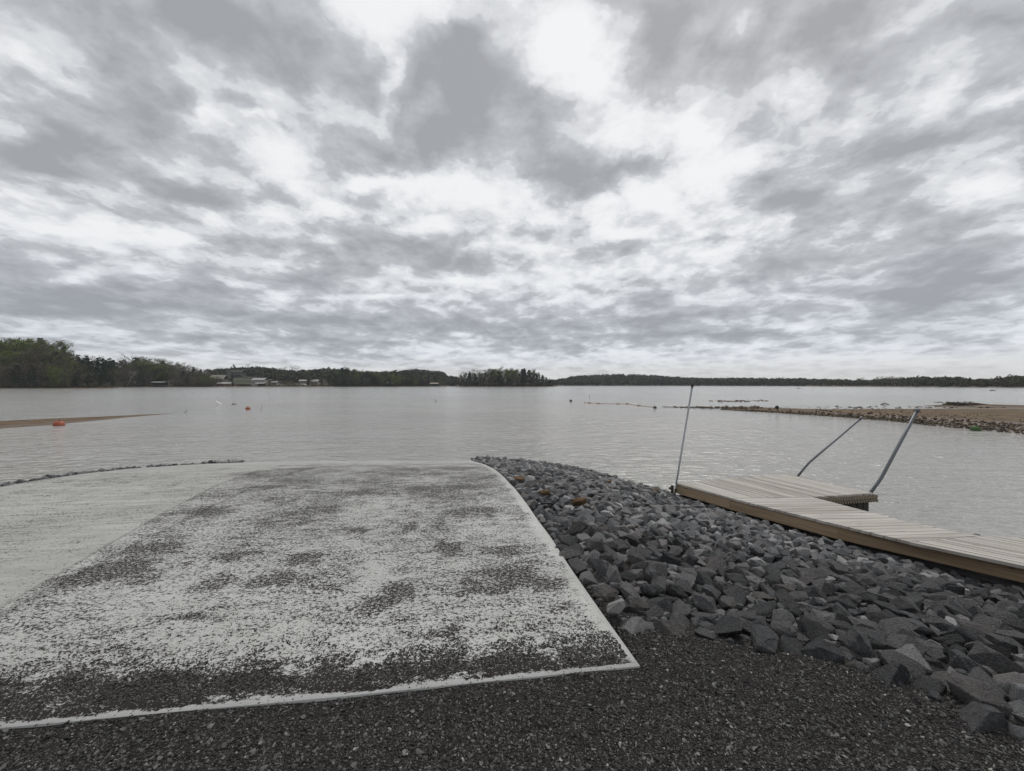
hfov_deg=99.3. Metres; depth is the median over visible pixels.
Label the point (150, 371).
budding tree
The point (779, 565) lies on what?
rock
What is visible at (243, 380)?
lawn
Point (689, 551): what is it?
rock
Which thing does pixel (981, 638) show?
rock
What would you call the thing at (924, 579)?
rock
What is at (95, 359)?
budding tree
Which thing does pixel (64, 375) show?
budding tree
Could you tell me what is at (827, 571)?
rock
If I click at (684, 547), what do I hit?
rock
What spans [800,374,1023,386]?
woods
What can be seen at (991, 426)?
shore stones
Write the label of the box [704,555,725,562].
rock
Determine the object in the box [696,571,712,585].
rock
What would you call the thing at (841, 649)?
rock
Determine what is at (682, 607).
rock
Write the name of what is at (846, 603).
rock
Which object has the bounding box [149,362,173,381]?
leafy tree
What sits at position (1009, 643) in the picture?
rock
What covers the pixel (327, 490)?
ramp pavement
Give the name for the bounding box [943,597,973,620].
rock
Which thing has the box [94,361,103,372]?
pine tree
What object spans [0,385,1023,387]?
shoreline
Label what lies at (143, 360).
leafy tree
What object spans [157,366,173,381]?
leafy tree
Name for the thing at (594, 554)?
rock
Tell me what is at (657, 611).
rock
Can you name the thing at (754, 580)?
rock
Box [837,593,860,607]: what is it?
rock
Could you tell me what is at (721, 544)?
rock
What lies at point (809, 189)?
sky
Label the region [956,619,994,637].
rock
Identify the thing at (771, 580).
rock
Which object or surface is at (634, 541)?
rock
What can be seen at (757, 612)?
rock
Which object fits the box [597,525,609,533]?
rock
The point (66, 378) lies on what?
leafy tree
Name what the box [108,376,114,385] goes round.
pine tree
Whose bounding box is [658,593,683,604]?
rock
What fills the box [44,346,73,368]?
leafy tree
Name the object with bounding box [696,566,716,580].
rock
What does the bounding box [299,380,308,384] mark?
house
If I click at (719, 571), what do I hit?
rock
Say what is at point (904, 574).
rock
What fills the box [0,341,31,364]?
leafy tree
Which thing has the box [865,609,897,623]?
rock
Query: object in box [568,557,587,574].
rock
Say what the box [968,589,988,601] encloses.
rock
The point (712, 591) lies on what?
rock
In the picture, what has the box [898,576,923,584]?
rock
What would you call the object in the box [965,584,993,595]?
rock
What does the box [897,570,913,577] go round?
rock
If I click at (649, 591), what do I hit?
rock
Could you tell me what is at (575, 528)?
rock
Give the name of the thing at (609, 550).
rock
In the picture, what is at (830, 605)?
rock
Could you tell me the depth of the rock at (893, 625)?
2.97 m
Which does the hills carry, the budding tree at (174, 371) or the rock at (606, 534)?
the budding tree at (174, 371)
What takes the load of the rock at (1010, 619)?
on the gravel ground at (596, 686)
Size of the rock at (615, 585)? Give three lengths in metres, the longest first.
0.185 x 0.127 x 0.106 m
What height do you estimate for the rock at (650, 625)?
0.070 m
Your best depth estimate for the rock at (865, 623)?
2.98 m
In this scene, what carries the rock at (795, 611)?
on the gravel ground at (596, 686)
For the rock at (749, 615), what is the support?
on the gravel ground at (596, 686)
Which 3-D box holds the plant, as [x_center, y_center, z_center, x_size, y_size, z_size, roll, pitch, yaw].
[26.147,2.517,24.554,0.462,0.424,0.458,0,0,0]
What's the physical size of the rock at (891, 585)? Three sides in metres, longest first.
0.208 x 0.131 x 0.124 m
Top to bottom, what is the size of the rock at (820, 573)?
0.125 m
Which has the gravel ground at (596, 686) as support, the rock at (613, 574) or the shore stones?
the rock at (613, 574)
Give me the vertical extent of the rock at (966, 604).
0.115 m
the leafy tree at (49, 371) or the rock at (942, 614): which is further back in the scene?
the leafy tree at (49, 371)
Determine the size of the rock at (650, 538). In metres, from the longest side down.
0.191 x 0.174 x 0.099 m
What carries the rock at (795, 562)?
on the gravel ground at (596, 686)
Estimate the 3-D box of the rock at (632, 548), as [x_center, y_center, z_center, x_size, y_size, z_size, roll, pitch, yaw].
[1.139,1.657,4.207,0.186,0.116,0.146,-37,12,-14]
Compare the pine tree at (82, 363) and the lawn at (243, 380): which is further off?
the lawn at (243, 380)
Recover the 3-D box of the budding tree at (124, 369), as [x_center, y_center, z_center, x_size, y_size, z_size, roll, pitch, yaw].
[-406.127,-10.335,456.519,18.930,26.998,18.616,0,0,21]
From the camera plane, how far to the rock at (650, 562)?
4.03 m
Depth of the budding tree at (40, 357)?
322.43 m
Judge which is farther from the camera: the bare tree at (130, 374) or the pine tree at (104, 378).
the bare tree at (130, 374)
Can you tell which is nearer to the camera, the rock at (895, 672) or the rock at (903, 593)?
the rock at (895, 672)
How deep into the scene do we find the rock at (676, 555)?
4.34 m
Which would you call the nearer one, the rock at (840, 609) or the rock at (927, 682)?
the rock at (927, 682)
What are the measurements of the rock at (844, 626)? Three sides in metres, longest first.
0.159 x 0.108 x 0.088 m
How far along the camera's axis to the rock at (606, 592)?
3.29 m
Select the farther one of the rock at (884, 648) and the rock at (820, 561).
the rock at (820, 561)
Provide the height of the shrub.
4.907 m
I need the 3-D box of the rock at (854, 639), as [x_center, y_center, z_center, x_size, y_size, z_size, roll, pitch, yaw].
[2.110,1.614,2.688,0.157,0.220,0.197,0,0,28]
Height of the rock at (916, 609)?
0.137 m
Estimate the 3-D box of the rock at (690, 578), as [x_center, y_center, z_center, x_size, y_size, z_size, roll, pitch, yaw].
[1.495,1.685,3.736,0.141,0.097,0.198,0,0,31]
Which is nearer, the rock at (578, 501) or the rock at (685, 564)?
the rock at (685, 564)
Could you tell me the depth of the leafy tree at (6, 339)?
363.89 m
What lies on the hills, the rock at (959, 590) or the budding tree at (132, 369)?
the budding tree at (132, 369)
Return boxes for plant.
[970,425,980,430]
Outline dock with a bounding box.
[676,474,1023,589]
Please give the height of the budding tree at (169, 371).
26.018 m
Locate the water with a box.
[0,386,1023,537]
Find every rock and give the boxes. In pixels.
[513,476,524,480]
[539,489,549,495]
[554,527,567,530]
[555,544,570,550]
[559,548,580,558]
[561,536,577,545]
[566,522,584,535]
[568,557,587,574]
[569,544,584,553]
[572,497,585,505]
[572,517,585,528]
[576,534,590,542]
[579,570,597,586]
[583,538,604,552]
[584,550,599,561]
[586,525,597,536]
[586,558,597,571]
[591,532,605,542]
[593,584,618,601]
[596,558,607,576]
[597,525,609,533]
[599,531,612,538]
[599,553,612,562]
[601,544,618,560]
[604,541,617,550]
[606,564,621,583]
[607,598,624,614]
[610,582,620,591]
[612,525,625,533]
[612,560,624,570]
[613,539,628,550]
[619,581,641,598]
[619,616,645,634]
[620,571,639,582]
[623,602,629,610]
[625,535,640,546]
[625,595,649,611]
[626,546,634,554]
[627,548,647,567]
[630,561,646,569]
[631,534,644,544]
[639,546,651,559]
[640,583,658,598]
[641,605,664,619]
[644,536,654,540]
[644,563,667,576]
[644,565,661,583]
[645,540,660,548]
[645,621,654,629]
[646,544,660,558]
[646,597,671,612]
[647,560,668,567]
[651,576,666,593]
[653,618,685,636]
[655,536,672,544]
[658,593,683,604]
[660,555,681,564]
[663,552,680,557]
[666,583,687,598]
[670,545,682,553]
[670,610,689,629]
[671,599,692,616]
[672,537,684,545]
[674,580,692,595]
[676,566,696,579]
[677,572,695,586]
[679,544,687,554]
[681,562,695,570]
[682,555,698,565]
[684,548,694,555]
[686,598,693,604]
[689,541,705,544]
[690,611,722,623]
[691,590,716,612]
[693,554,705,566]
[695,627,714,639]
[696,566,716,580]
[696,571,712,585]
[696,624,712,630]
[698,543,712,552]
[702,584,720,602]
[703,551,719,556]
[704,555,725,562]
[705,558,726,571]
[710,546,722,550]
[713,581,729,595]
[713,616,742,633]
[714,567,726,578]
[715,549,727,559]
[716,540,729,552]
[719,595,736,609]
[722,585,746,604]
[724,610,756,620]
[725,554,734,564]
[725,614,755,634]
[726,562,738,572]
[726,573,749,586]
[729,583,744,590]
[733,554,745,562]
[736,562,749,571]
[738,548,750,554]
[739,561,755,568]
[739,569,762,580]
[746,576,761,584]
[746,581,767,590]
[746,607,761,615]
[748,546,762,557]
[751,624,779,653]
[752,591,774,600]
[752,601,774,618]
[752,615,766,625]
[759,582,774,597]
[763,552,780,561]
[764,600,778,608]
[765,568,785,583]
[765,575,780,586]
[767,561,785,570]
[770,584,795,592]
[771,609,791,628]
[771,620,796,638]
[774,589,798,607]
[778,608,795,623]
[779,635,803,654]
[780,574,805,590]
[781,569,798,578]
[785,566,799,575]
[785,603,801,617]
[786,558,799,566]
[789,590,809,601]
[796,568,827,578]
[797,615,830,640]
[798,573,817,579]
[798,573,817,584]
[798,604,820,614]
[799,561,809,567]
[800,637,844,662]
[801,585,826,599]
[803,558,816,564]
[804,611,835,633]
[810,609,835,625]
[811,579,827,596]
[815,562,834,572]
[817,558,826,563]
[817,567,836,575]
[817,578,836,595]
[818,606,831,611]
[824,639,835,647]
[825,603,846,610]
[826,598,856,609]
[827,580,842,583]
[829,574,851,582]
[830,562,848,574]
[830,602,851,618]
[832,583,851,589]
[832,621,851,630]
[833,610,850,622]
[834,629,846,634]
[836,586,856,594]
[836,646,861,659]
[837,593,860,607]
[838,626,872,657]
[844,580,865,593]
[845,659,857,668]
[848,616,880,629]
[852,573,876,586]
[852,625,885,649]
[857,592,877,604]
[858,564,871,573]
[863,591,889,602]
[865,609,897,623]
[866,587,884,593]
[867,604,880,611]
[870,567,884,576]
[871,562,887,573]
[871,600,907,617]
[871,660,909,685]
[875,574,899,583]
[875,649,926,676]
[876,647,896,649]
[878,617,916,636]
[881,590,902,597]
[881,592,897,598]
[885,581,902,592]
[886,634,928,654]
[889,598,914,612]
[896,644,932,673]
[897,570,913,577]
[897,573,910,576]
[897,629,910,635]
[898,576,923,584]
[898,578,912,587]
[898,589,909,595]
[899,596,923,610]
[901,610,922,620]
[901,617,933,635]
[903,588,928,592]
[906,592,925,599]
[907,598,922,614]
[910,634,949,658]
[912,675,946,695]
[913,584,923,588]
[914,574,928,579]
[916,613,929,618]
[919,582,943,593]
[920,592,947,601]
[921,576,946,585]
[923,599,949,612]
[923,614,955,631]
[923,654,944,668]
[924,649,948,663]
[925,580,944,589]
[929,624,940,636]
[930,671,949,690]
[931,591,956,597]
[931,634,965,646]
[937,610,959,619]
[940,626,981,642]
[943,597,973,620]
[943,645,975,661]
[944,585,964,595]
[946,670,1012,717]
[949,649,992,677]
[950,644,967,654]
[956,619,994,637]
[957,598,978,609]
[957,701,1008,733]
[959,596,978,604]
[961,626,982,636]
[964,578,979,587]
[964,641,1010,657]
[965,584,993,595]
[967,606,987,616]
[967,666,1008,700]
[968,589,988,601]
[968,640,1023,673]
[972,614,1001,630]
[973,587,990,595]
[974,596,983,605]
[977,635,994,644]
[979,585,1002,591]
[980,603,999,615]
[985,632,1023,653]
[989,595,1003,603]
[989,610,1023,632]
[990,589,1002,594]
[992,597,1016,605]
[994,629,1023,646]
[995,592,1018,602]
[995,601,1018,609]
[1000,586,1023,597]
[1000,610,1023,618]
[1000,683,1010,694]
[1002,624,1018,631]
[1014,593,1023,599]
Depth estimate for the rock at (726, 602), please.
3.26 m
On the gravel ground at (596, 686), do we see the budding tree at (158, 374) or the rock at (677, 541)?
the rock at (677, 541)
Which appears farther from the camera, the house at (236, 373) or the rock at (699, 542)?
the house at (236, 373)
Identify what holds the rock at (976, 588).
on the gravel ground at (596, 686)
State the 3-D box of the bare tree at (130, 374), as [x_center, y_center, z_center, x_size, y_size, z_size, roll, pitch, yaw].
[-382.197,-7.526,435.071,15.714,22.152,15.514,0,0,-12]
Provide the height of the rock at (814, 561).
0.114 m
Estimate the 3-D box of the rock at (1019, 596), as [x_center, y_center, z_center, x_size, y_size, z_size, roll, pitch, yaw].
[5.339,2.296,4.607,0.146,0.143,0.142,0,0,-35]
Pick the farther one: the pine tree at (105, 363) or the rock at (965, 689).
the pine tree at (105, 363)
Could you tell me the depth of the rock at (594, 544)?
4.16 m
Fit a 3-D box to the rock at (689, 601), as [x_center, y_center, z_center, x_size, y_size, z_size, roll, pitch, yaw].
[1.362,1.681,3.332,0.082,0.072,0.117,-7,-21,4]
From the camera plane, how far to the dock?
6.71 m
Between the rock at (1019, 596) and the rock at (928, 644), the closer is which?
the rock at (928, 644)
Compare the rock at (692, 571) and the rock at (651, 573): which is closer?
the rock at (651, 573)
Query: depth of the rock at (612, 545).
4.30 m
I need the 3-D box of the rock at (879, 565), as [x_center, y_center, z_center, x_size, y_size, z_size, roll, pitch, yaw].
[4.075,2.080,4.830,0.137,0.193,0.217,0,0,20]
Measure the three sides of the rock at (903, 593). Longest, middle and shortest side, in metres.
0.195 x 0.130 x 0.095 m
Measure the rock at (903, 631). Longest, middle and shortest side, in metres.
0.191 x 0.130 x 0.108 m
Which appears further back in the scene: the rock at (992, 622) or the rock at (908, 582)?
the rock at (908, 582)
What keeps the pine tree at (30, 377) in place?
on the hills
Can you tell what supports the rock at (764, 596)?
on the gravel ground at (596, 686)
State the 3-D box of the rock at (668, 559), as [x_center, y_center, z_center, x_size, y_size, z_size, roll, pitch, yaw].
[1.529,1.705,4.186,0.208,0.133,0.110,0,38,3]
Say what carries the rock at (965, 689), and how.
on the gravel ground at (596, 686)
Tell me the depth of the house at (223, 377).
502.44 m
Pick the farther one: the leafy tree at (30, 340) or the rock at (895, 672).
the leafy tree at (30, 340)
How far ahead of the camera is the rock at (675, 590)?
3.44 m
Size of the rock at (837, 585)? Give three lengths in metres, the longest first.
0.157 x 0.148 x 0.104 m
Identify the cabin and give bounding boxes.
[216,382,233,385]
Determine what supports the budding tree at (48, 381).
on the hills
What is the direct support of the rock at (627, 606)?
on the gravel ground at (596, 686)
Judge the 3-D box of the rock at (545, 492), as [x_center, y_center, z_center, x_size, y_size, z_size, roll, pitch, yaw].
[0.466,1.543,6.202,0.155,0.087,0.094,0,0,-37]
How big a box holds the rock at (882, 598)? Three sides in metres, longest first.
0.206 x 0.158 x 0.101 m
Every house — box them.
[210,375,228,384]
[227,370,246,379]
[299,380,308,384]
[310,380,320,384]
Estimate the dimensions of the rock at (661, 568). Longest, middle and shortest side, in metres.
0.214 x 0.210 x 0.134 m
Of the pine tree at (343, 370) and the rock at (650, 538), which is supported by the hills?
the pine tree at (343, 370)
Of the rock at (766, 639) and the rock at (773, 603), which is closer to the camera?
the rock at (766, 639)
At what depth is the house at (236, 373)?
540.00 m
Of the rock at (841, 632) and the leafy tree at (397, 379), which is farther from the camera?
the leafy tree at (397, 379)
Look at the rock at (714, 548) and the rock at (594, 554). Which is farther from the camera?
the rock at (714, 548)
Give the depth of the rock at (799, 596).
3.54 m
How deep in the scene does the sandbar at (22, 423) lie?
29.51 m
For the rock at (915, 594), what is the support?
on the gravel ground at (596, 686)
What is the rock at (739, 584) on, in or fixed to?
on the gravel ground at (596, 686)
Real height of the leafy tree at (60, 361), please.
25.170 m
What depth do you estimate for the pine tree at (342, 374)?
531.64 m
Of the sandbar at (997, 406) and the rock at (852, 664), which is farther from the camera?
the sandbar at (997, 406)
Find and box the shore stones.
[662,400,1023,434]
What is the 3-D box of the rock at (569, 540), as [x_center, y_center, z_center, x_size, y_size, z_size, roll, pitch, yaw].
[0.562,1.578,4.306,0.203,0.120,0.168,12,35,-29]
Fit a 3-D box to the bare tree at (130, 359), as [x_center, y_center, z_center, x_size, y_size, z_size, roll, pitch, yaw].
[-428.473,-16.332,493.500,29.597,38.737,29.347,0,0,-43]
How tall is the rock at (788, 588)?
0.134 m
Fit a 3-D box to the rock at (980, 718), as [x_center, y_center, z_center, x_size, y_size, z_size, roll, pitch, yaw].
[2.228,1.599,2.083,0.277,0.158,0.143,0,0,-12]
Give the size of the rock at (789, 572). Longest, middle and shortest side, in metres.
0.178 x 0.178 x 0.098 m
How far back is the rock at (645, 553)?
4.21 m
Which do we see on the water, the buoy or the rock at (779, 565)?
the buoy
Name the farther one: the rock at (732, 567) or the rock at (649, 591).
the rock at (732, 567)
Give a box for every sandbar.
[0,413,171,428]
[732,407,1023,431]
[924,404,1023,407]
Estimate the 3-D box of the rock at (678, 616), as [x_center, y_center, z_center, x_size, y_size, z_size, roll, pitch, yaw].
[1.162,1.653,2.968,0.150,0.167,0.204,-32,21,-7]
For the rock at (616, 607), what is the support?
on the gravel ground at (596, 686)
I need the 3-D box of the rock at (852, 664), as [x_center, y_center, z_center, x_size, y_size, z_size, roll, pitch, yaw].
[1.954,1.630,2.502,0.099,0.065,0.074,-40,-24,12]
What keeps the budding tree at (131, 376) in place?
on the hills
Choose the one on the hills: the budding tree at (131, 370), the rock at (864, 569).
the budding tree at (131, 370)
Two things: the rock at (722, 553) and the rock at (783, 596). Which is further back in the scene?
the rock at (722, 553)
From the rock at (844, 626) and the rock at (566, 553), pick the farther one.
the rock at (566, 553)
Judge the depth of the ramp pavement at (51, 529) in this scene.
5.31 m
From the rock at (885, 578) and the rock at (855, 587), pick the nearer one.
the rock at (855, 587)
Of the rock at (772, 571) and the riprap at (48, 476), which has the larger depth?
the riprap at (48, 476)
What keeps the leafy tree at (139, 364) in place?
on the hills
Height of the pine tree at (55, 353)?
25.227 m
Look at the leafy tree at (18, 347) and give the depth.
338.51 m
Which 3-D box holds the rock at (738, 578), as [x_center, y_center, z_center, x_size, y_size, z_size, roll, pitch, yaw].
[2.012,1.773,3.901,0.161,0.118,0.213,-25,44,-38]
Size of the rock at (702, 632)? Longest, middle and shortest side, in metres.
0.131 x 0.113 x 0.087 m
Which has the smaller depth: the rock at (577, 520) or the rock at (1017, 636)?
the rock at (1017, 636)
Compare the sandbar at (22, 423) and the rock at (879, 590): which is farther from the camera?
the sandbar at (22, 423)
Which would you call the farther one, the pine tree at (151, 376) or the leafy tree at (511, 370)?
the leafy tree at (511, 370)
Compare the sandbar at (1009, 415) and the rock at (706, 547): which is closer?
the rock at (706, 547)
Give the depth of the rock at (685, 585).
3.59 m
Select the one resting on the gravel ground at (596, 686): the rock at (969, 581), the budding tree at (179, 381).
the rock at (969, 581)
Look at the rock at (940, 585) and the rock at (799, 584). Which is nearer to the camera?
the rock at (799, 584)
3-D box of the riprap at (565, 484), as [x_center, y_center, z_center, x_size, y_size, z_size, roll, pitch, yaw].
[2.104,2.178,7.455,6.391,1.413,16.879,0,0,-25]
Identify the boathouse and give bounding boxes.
[151,382,169,386]
[251,378,267,385]
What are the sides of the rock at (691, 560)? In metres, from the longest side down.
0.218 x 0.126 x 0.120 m
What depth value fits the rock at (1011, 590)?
4.71 m
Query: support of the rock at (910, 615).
on the gravel ground at (596, 686)
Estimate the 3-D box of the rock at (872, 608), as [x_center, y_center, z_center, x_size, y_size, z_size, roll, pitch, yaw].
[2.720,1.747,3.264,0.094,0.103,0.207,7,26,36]
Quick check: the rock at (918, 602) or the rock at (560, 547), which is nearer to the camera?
the rock at (918, 602)
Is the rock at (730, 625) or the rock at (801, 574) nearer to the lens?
the rock at (730, 625)
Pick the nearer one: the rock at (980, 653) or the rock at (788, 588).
the rock at (980, 653)
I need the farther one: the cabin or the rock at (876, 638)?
the cabin
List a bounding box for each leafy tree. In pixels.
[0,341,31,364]
[0,341,37,361]
[3,337,23,344]
[5,341,45,367]
[8,343,36,361]
[14,338,34,349]
[17,340,46,374]
[36,339,63,350]
[42,365,65,383]
[43,352,74,383]
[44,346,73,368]
[48,341,76,356]
[48,367,72,387]
[126,360,147,381]
[136,356,165,368]
[143,361,169,383]
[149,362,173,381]
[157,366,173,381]
[200,375,210,386]
[210,376,219,385]
[351,373,362,384]
[393,376,402,385]
[488,368,502,385]
[505,368,515,382]
[506,368,518,385]
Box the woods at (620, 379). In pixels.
[548,374,807,385]
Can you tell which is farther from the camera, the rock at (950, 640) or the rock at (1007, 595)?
the rock at (1007, 595)
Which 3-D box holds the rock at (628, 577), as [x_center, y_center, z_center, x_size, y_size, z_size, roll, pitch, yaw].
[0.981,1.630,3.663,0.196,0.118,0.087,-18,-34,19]
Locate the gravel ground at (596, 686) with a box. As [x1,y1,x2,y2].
[0,458,1023,770]
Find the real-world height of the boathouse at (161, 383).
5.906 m
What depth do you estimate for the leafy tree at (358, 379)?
544.07 m
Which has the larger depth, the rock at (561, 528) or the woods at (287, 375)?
the woods at (287, 375)
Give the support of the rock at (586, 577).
on the gravel ground at (596, 686)
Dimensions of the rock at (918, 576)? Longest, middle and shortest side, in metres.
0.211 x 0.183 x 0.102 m
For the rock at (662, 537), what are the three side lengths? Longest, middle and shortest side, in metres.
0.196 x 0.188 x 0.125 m
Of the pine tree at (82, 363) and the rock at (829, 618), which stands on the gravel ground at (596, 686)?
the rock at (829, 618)
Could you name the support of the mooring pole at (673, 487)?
attached to the dock
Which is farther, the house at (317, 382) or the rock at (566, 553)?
the house at (317, 382)
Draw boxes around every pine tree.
[8,365,26,387]
[24,365,38,387]
[44,352,64,376]
[70,356,85,377]
[73,371,80,385]
[82,358,90,378]
[82,360,95,372]
[85,373,92,385]
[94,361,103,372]
[97,374,102,385]
[100,360,113,375]
[100,373,107,385]
[101,364,111,382]
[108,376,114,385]
[109,363,118,377]
[136,372,145,386]
[145,364,160,385]
[183,374,189,385]
[335,374,343,384]
[338,368,348,381]
[340,372,346,385]
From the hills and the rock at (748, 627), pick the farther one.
the hills
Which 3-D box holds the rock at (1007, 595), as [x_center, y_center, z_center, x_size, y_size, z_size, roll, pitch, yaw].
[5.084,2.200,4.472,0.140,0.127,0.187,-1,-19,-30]
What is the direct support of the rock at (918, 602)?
on the gravel ground at (596, 686)
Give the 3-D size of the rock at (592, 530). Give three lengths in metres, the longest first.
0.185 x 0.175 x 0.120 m
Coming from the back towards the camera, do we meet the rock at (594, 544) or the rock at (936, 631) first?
the rock at (594, 544)
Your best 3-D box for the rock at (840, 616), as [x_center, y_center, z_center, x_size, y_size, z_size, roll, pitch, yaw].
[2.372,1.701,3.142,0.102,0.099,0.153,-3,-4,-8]
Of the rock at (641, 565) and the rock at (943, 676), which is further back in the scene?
the rock at (641, 565)
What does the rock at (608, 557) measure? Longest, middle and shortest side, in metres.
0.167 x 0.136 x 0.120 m
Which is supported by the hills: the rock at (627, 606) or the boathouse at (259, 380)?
the boathouse at (259, 380)
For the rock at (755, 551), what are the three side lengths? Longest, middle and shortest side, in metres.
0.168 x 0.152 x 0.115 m
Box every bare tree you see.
[41,352,68,383]
[118,352,141,375]
[123,367,139,386]
[166,371,176,385]
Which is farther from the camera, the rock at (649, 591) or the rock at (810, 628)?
the rock at (649, 591)
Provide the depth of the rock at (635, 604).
3.15 m
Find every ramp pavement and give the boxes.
[0,461,364,613]
[0,461,639,728]
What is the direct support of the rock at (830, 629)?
on the gravel ground at (596, 686)
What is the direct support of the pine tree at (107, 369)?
on the hills
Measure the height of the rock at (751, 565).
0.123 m
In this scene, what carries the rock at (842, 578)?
on the gravel ground at (596, 686)
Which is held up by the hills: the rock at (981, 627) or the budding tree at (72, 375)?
the budding tree at (72, 375)
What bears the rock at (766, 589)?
on the gravel ground at (596, 686)
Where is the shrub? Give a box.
[4,382,16,387]
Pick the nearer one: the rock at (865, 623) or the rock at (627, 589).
the rock at (865, 623)
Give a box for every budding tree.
[23,350,57,382]
[28,342,68,363]
[35,343,66,360]
[37,364,55,382]
[39,362,60,383]
[44,355,84,383]
[53,366,75,384]
[60,353,82,371]
[66,369,81,386]
[83,355,102,368]
[116,363,131,381]
[118,361,146,381]
[121,361,147,383]
[124,369,139,385]
[139,365,157,385]
[145,365,168,382]
[160,363,179,381]
[164,364,183,379]
[175,374,186,384]
[184,370,199,382]
[186,376,196,384]
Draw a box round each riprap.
[0,459,244,486]
[471,455,1023,740]
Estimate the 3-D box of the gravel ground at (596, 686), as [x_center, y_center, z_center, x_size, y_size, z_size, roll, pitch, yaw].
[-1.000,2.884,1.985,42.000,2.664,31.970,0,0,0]
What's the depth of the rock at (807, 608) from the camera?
3.24 m
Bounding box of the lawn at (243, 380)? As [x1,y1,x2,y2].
[235,378,252,383]
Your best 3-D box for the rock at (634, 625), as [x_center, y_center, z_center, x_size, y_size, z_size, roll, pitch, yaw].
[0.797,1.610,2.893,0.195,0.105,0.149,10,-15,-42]
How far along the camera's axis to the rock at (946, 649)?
2.73 m
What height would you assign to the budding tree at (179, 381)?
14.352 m
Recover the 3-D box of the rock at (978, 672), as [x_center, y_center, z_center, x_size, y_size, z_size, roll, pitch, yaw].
[2.558,1.644,2.331,0.224,0.172,0.133,0,0,-23]
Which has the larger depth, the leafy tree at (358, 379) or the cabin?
the leafy tree at (358, 379)
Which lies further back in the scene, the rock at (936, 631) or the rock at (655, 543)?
the rock at (655, 543)
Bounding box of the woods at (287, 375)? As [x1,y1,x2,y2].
[191,366,458,384]
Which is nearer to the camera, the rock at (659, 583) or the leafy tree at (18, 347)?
the rock at (659, 583)
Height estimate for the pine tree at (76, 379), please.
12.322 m
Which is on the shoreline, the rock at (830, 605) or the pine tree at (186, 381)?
the pine tree at (186, 381)
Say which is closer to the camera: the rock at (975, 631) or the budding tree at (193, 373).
the rock at (975, 631)
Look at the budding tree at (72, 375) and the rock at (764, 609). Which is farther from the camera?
the budding tree at (72, 375)
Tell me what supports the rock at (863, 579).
on the gravel ground at (596, 686)
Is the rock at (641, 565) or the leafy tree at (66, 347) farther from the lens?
the leafy tree at (66, 347)
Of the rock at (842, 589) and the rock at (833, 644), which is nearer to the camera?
the rock at (833, 644)
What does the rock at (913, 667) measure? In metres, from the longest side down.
0.250 x 0.184 x 0.133 m
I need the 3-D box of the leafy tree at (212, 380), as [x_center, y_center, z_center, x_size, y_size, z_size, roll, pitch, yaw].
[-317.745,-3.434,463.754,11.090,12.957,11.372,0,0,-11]
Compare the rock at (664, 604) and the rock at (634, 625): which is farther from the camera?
the rock at (664, 604)
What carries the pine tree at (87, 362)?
on the hills
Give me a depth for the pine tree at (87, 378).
312.45 m
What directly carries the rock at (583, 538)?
on the gravel ground at (596, 686)
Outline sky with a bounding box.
[0,0,1023,380]
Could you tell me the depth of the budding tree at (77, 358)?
346.49 m
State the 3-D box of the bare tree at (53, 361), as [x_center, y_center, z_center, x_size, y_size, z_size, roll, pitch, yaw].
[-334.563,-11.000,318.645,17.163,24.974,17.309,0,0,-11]
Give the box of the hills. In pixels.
[0,371,1023,386]
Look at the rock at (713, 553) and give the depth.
4.46 m
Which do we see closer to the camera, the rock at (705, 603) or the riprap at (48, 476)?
the rock at (705, 603)
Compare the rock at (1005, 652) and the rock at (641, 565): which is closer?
the rock at (1005, 652)
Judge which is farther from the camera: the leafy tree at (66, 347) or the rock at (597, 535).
the leafy tree at (66, 347)
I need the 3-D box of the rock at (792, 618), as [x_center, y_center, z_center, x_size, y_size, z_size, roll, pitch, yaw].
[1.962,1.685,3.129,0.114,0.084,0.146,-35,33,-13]
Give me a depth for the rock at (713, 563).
4.15 m
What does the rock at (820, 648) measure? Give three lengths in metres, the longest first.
0.252 x 0.189 x 0.144 m
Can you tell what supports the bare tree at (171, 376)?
on the hills
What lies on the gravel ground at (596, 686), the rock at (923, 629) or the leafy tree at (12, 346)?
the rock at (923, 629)
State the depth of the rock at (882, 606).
3.35 m
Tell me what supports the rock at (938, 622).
on the gravel ground at (596, 686)
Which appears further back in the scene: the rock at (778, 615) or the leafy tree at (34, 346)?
the leafy tree at (34, 346)
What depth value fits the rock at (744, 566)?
4.24 m
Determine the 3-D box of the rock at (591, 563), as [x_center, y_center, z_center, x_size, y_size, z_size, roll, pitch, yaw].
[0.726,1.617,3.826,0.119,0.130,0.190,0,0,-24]
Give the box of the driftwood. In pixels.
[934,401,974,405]
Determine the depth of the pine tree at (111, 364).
367.93 m
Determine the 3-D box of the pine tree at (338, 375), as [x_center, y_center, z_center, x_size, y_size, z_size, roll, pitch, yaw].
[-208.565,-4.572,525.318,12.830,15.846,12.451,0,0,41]
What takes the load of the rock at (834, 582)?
on the gravel ground at (596, 686)
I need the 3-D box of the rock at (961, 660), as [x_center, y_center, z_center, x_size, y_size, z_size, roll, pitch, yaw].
[2.696,1.690,2.571,0.214,0.148,0.138,40,-4,41]
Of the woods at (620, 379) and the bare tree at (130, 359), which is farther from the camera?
the woods at (620, 379)
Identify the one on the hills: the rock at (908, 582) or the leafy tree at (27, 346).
the leafy tree at (27, 346)
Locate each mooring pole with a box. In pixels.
[669,384,693,495]
[797,417,862,475]
[869,408,919,492]
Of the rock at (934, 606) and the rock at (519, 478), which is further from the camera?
the rock at (519, 478)
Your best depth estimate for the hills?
551.73 m

